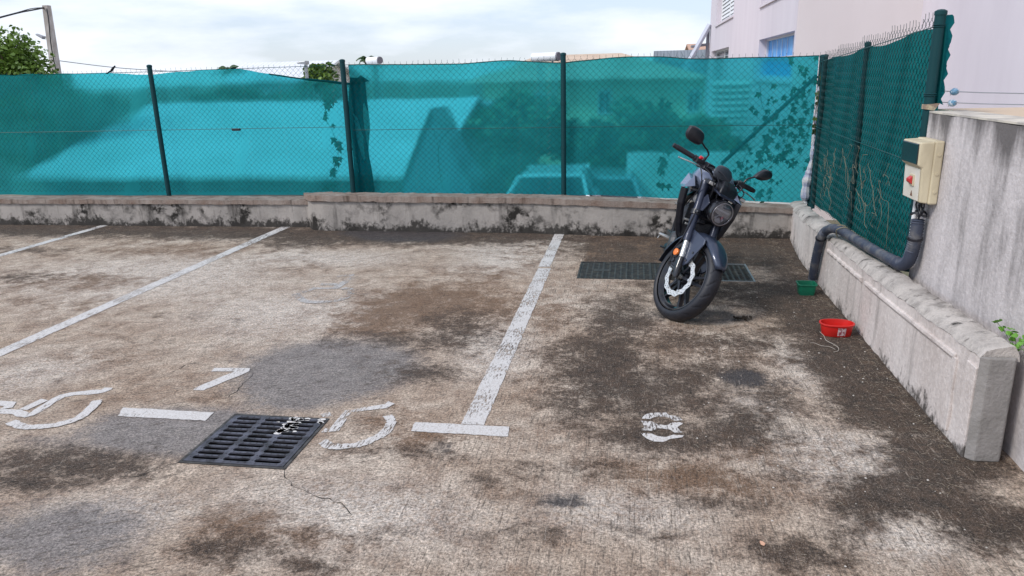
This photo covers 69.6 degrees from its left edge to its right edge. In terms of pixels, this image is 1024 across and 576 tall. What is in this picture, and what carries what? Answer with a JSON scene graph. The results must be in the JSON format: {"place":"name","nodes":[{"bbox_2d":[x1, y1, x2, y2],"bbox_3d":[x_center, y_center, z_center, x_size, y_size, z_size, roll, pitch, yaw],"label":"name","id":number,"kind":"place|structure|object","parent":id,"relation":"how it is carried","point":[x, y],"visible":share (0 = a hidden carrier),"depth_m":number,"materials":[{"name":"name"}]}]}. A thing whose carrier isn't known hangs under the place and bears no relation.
{"place":"outdoors","nodes":[
{"label":"outdoors","id":0,"kind":"place"},
{"bbox_2d":[0,0,711,74],"label":"sky","id":1,"kind":"structure","parent":0,"point":[169,35],"materials":[{"name":"white"}]},
{"bbox_2d":[365,57,382,63],"bbox_3d":[-4.471,-6.653,24.229,0.581,1.831,0.241,10,20,35],"label":"water tank","id":2,"kind":"object","parent":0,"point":[371,60],"visible":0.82,"depth_m":23.89,"materials":[{"name":"white paint"}]},
{"bbox_2d":[0,195,908,275],"bbox_3d":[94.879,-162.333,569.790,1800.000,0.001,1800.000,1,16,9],"label":"terrain","id":3,"kind":"structure","parent":0,"point":[838,223],"depth_m":19.35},
{"bbox_2d":[0,25,58,74],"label":"tree","id":4,"kind":"object","parent":3,"relation":"on","point":[18,56],"visible":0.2,"depth_m":18.09,"materials":[{"name":"green plant"}]},
{"bbox_2d":[36,5,61,73],"bbox_3d":[-13.369,-5.092,21.823,0.610,6.155,0.276,1,16,9],"label":"utility pole","id":5,"kind":"object","parent":3,"relation":"on","point":[50,38],"visible":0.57,"depth_m":21.15,"materials":[{"name":"concrete"}]},
{"bbox_2d":[0,7,43,17],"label":"overhead cable","id":6,"kind":"object","parent":5,"relation":"attached to","point":[32,9],"visible":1,"depth_m":20.28,"materials":[{"name":"black plastic"}]},
{"bbox_2d":[60,60,181,71],"bbox_3d":[-11.009,-6.598,22.038,4.424,0.492,0.074,-6,17,-17],"label":"overhead cable","id":7,"kind":"object","parent":5,"relation":"attached to","point":[118,67],"visible":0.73,"depth_m":21.85,"materials":[{"name":"grey plastic"}]},
{"bbox_2d":[34,195,303,195],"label":"warehouse","id":8,"kind":"structure","parent":3,"relation":"on","point":[166,195],"depth_m":16.71,"materials":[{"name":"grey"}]},
{"bbox_2d":[218,65,238,69],"bbox_3d":[-12.705,-7.711,33.535,1.725,4.711,1.436,1,16,9],"label":"palm tree","id":9,"kind":"object","parent":3,"relation":"on","point":[231,67],"visible":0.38,"depth_m":33.01,"materials":[{"name":"green plant"}]},
{"bbox_2d":[238,60,349,82],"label":"cottage","id":10,"kind":"structure","parent":3,"relation":"on","point":[282,65],"depth_m":31.47,"materials":[{"name":"white paint"}]},
{"bbox_2d":[297,61,308,77],"bbox_3d":[-6.275,-4.709,22.881,0.315,4.494,0.293,1,16,9],"label":"street lamp","id":11,"kind":"object","parent":3,"relation":"on","point":[305,69],"visible":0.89,"depth_m":22.26,"materials":[{"name":"grey metal"}]},
{"bbox_2d":[301,61,339,80],"bbox_3d":[-7.181,-6.169,27.843,1.434,4.619,1.626,1,16,9],"label":"tree","id":12,"kind":"object","parent":3,"relation":"on","point":[315,68],"visible":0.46,"depth_m":27.16,"materials":[{"name":"green plant"}]},
{"bbox_2d":[356,56,373,63],"bbox_3d":[-4.977,-5.902,26.535,0.912,4.719,1.042,1,16,9],"label":"palm tree","id":13,"kind":"object","parent":3,"relation":"on","point":[363,58],"visible":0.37,"depth_m":25.74,"materials":[{"name":"green plant"}]},
{"bbox_2d":[531,52,560,61],"bbox_3d":[1.004,-5.910,21.500,0.906,1.851,0.266,10,20,35],"label":"water tank","id":14,"kind":"object","parent":3,"relation":"on","point":[546,56],"visible":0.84,"depth_m":21.15,"materials":[{"name":"white paint"}]},
{"bbox_2d":[602,195,643,197],"bbox_3d":[1.913,-1.599,15.303,1.760,1.460,4.100,1,16,9],"label":"parked car","id":15,"kind":"object","parent":3,"relation":"on","point":[623,196],"visible":0.01,"depth_m":14.44,"materials":[{"name":"silver metal"}]},
{"bbox_2d":[654,49,705,57],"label":"annex","id":16,"kind":"object","parent":3,"relation":"on","point":[685,53],"visible":0.11,"depth_m":43.76,"materials":[{"name":"grey"}]},
{"bbox_2d":[644,197,789,203],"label":"yard wall","id":17,"kind":"structure","parent":3,"relation":"on","point":[745,201],"depth_m":15.49,"materials":[{"name":"grey concrete"}]},
{"bbox_2d":[0,225,1023,575],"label":"ground","id":18,"kind":"structure","parent":0,"point":[134,365],"depth_m":3.59,"materials":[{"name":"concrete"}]},
{"bbox_2d":[0,195,309,226],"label":"wall","id":19,"kind":"structure","parent":18,"relation":"on","point":[254,211],"depth_m":8.65,"materials":[{"name":"grey concrete"}]},
{"bbox_2d":[0,64,353,195],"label":"chain link fence","id":20,"kind":"object","parent":19,"relation":"on","point":[236,131],"visible":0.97,"depth_m":8.79,"materials":[{"name":"teal fabric"}]},
{"bbox_2d":[178,414,329,469],"bbox_3d":[-1.184,0.718,3.433,0.503,0.039,0.488,1,16,9],"label":"drain grate","id":21,"kind":"object","parent":18,"relation":"on","point":[288,422],"visible":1,"depth_m":3.40,"materials":[{"name":"metal"}]},
{"bbox_2d":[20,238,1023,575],"bbox_3d":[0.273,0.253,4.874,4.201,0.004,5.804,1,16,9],"label":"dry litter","id":22,"kind":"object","parent":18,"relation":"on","point":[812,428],"visible":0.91,"depth_m":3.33,"materials":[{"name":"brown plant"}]},
{"bbox_2d":[303,192,793,238],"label":"wall","id":23,"kind":"structure","parent":18,"relation":"on","point":[495,213],"depth_m":7.75,"materials":[{"name":"grey concrete"}]},
{"bbox_2d":[339,52,823,205],"bbox_3d":[0.633,-1.640,7.777,4.980,1.620,0.230,1,16,9],"label":"chain link fence","id":24,"kind":"object","parent":23,"relation":"on","point":[615,126],"visible":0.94,"depth_m":7.77,"materials":[{"name":"teal fabric"}]},
{"bbox_2d":[811,76,820,134],"bbox_3d":[3.008,-1.802,7.218,0.105,0.634,0.070,6,17,23],"label":"climbing vine","id":25,"kind":"object","parent":24,"relation":"attached to","point":[814,118],"visible":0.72,"depth_m":7.24,"materials":[{"name":"green plant"}]},
{"bbox_2d":[577,261,674,279],"bbox_3d":[0.963,-0.139,6.213,0.793,0.024,0.556,1,16,9],"label":"channel grating","id":26,"kind":"object","parent":18,"relation":"on","point":[616,270],"visible":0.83,"depth_m":6.22,"materials":[{"name":"grey metal"}]},
{"bbox_2d":[653,125,771,321],"bbox_3d":[1.395,-0.550,5.478,0.737,1.247,1.895,18,19,7],"label":"motorcycle","id":27,"kind":"object","parent":18,"relation":"on","point":[704,220],"visible":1,"depth_m":4.91,"materials":[{"name":"black plastic"}]},
{"bbox_2d":[675,264,755,281],"bbox_3d":[1.655,-0.124,6.102,0.617,0.024,0.556,1,16,9],"label":"channel grating","id":28,"kind":"object","parent":18,"relation":"on","point":[736,272],"visible":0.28,"depth_m":6.02,"materials":[{"name":"grey metal"}]},
{"bbox_2d":[733,315,751,320],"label":"dead leaves","id":29,"kind":"object","parent":18,"relation":"on","point":[745,318],"visible":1,"depth_m":4.89,"materials":[{"name":"brown plant"}]},
{"bbox_2d":[796,280,817,295],"bbox_3d":[2.175,0.002,5.441,0.138,0.083,0.134,1,16,9],"label":"tub","id":30,"kind":"object","parent":18,"relation":"on","point":[806,287],"visible":1,"depth_m":5.40,"materials":[{"name":"green plastic"}]},
{"bbox_2d":[815,332,838,351],"bbox_3d":[1.871,0.326,4.470,0.136,0.003,0.353,-1,16,1],"label":"cord","id":31,"kind":"object","parent":18,"relation":"on","point":[829,342],"visible":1,"depth_m":4.42,"materials":[{"name":"beige plastic"}]},
{"bbox_2d":[819,319,854,337],"bbox_3d":[2.023,0.252,4.590,0.206,0.080,0.150,1,16,9],"label":"basin","id":32,"kind":"object","parent":18,"relation":"on","point":[840,328],"visible":1,"depth_m":4.55,"materials":[{"name":"red plastic"}]},
{"bbox_2d":[697,297,988,575],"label":"paint chips","id":33,"kind":"object","parent":18,"relation":"on","point":[807,433],"visible":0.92,"depth_m":3.35,"materials":[{"name":"beige"}]},
{"bbox_2d":[789,201,1019,461],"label":"wall","id":34,"kind":"structure","parent":18,"relation":"on","point":[951,368],"depth_m":3.58,"materials":[{"name":"concrete"}]},
{"bbox_2d":[808,218,924,280],"bbox_3d":[2.297,-0.218,4.875,0.130,0.769,1.586,-1,16,3],"label":"conduit","id":35,"kind":"object","parent":34,"relation":"on","point":[907,260],"visible":1,"depth_m":4.53,"materials":[{"name":"plastic"}]},
{"bbox_2d":[809,9,954,271],"bbox_3d":[2.675,-1.163,5.723,0.105,1.640,3.380,2,16,12],"label":"chain link fence","id":36,"kind":"object","parent":34,"relation":"on","point":[877,103],"visible":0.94,"depth_m":5.18,"materials":[{"name":"green fabric"}]},
{"bbox_2d":[820,145,888,247],"bbox_3d":[2.627,-0.819,5.754,0.048,0.622,2.442,2,16,12],"label":"climbing vine","id":37,"kind":"object","parent":36,"relation":"attached to","point":[830,177],"visible":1,"depth_m":5.49,"materials":[{"name":"brown plant"}]},
{"bbox_2d":[942,99,1023,106],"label":"strand wire","id":38,"kind":"object","parent":36,"relation":"attached to","point":[952,102],"visible":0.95,"depth_m":3.90,"materials":[{"name":"grey metal"}]},
{"bbox_2d":[945,88,1023,95],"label":"strand wire","id":39,"kind":"object","parent":36,"relation":"attached to","point":[954,91],"visible":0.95,"depth_m":3.87,"materials":[{"name":"grey metal"}]},
{"bbox_2d":[992,319,1023,350],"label":"weed","id":40,"kind":"object","parent":34,"relation":"on","point":[1014,335],"visible":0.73,"depth_m":3.03,"materials":[{"name":"green plant"}]},
{"bbox_2d":[908,110,1023,471],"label":"tall wall","id":41,"kind":"structure","parent":18,"relation":"on","point":[969,263],"depth_m":3.41,"materials":[{"name":"grey concrete"}]},
{"bbox_2d":[909,200,917,232],"bbox_3d":[2.289,-0.323,4.214,0.024,0.401,0.034,1,16,9],"label":"thin pipe","id":42,"kind":"object","parent":41,"relation":"attached to","point":[913,216],"depth_m":4.17,"materials":[{"name":"white paint"}]},
{"bbox_2d":[901,137,944,204],"bbox_3d":[2.217,-0.641,4.004,0.122,0.334,0.274,1,16,9],"label":"electrical box","id":43,"kind":"object","parent":41,"relation":"attached to","point":[922,158],"visible":1,"depth_m":3.91,"materials":[{"name":"beige plastic"}]},
{"bbox_2d":[901,140,919,164],"bbox_3d":[2.159,-0.737,3.993,0.007,0.108,0.240,1,16,9],"label":"window","id":44,"kind":"structure","parent":43,"relation":"in","point":[910,150],"depth_m":3.98,"materials":[{"name":"grey"}]},
{"bbox_2d":[910,201,926,219],"bbox_3d":[2.228,-0.419,4.040,0.087,0.127,0.114,-5,17,-14],"label":"cable bundle","id":45,"kind":"object","parent":43,"relation":"hanging from","point":[919,210],"visible":0.91,"depth_m":4.00,"materials":[{"name":"black plastic"}]},
{"bbox_2d":[938,107,1023,116],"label":"terrace edge","id":46,"kind":"object","parent":41,"relation":"on","point":[1015,111],"depth_m":4.41,"materials":[{"name":"beige concrete"}]},
{"bbox_2d":[524,53,630,61],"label":"house","id":47,"kind":"structure","parent":0,"point":[569,58],"depth_m":27.98,"materials":[{"name":"beige tile"}]},
{"bbox_2d":[685,43,705,49],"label":"distant house","id":48,"kind":"structure","parent":0,"point":[688,46],"depth_m":55.99,"materials":[{"name":"ceramic"}]},
{"bbox_2d":[688,0,1023,219],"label":"apartment building","id":49,"kind":"structure","parent":0,"point":[986,48],"depth_m":18.16,"materials":[{"name":"pink"}]},
{"bbox_2d":[716,48,728,57],"bbox_3d":[10.282,-10.710,35.606,0.090,1.606,7.577,1,16,9],"label":"window","id":50,"kind":"structure","parent":49,"relation":"in","point":[722,53],"depth_m":36.49,"materials":[{"name":"white paint"}]},
{"bbox_2d":[721,0,733,20],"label":"window","id":51,"kind":"structure","parent":49,"relation":"in","point":[727,5],"depth_m":35.00,"materials":[{"name":"white paint"}]},
{"bbox_2d":[766,33,794,56],"bbox_3d":[7.932,-6.739,21.521,0.080,1.222,5.639,1,16,9],"label":"window","id":52,"kind":"structure","parent":49,"relation":"in","point":[783,45],"depth_m":21.94,"materials":[{"name":"blue glass"}]}
]}

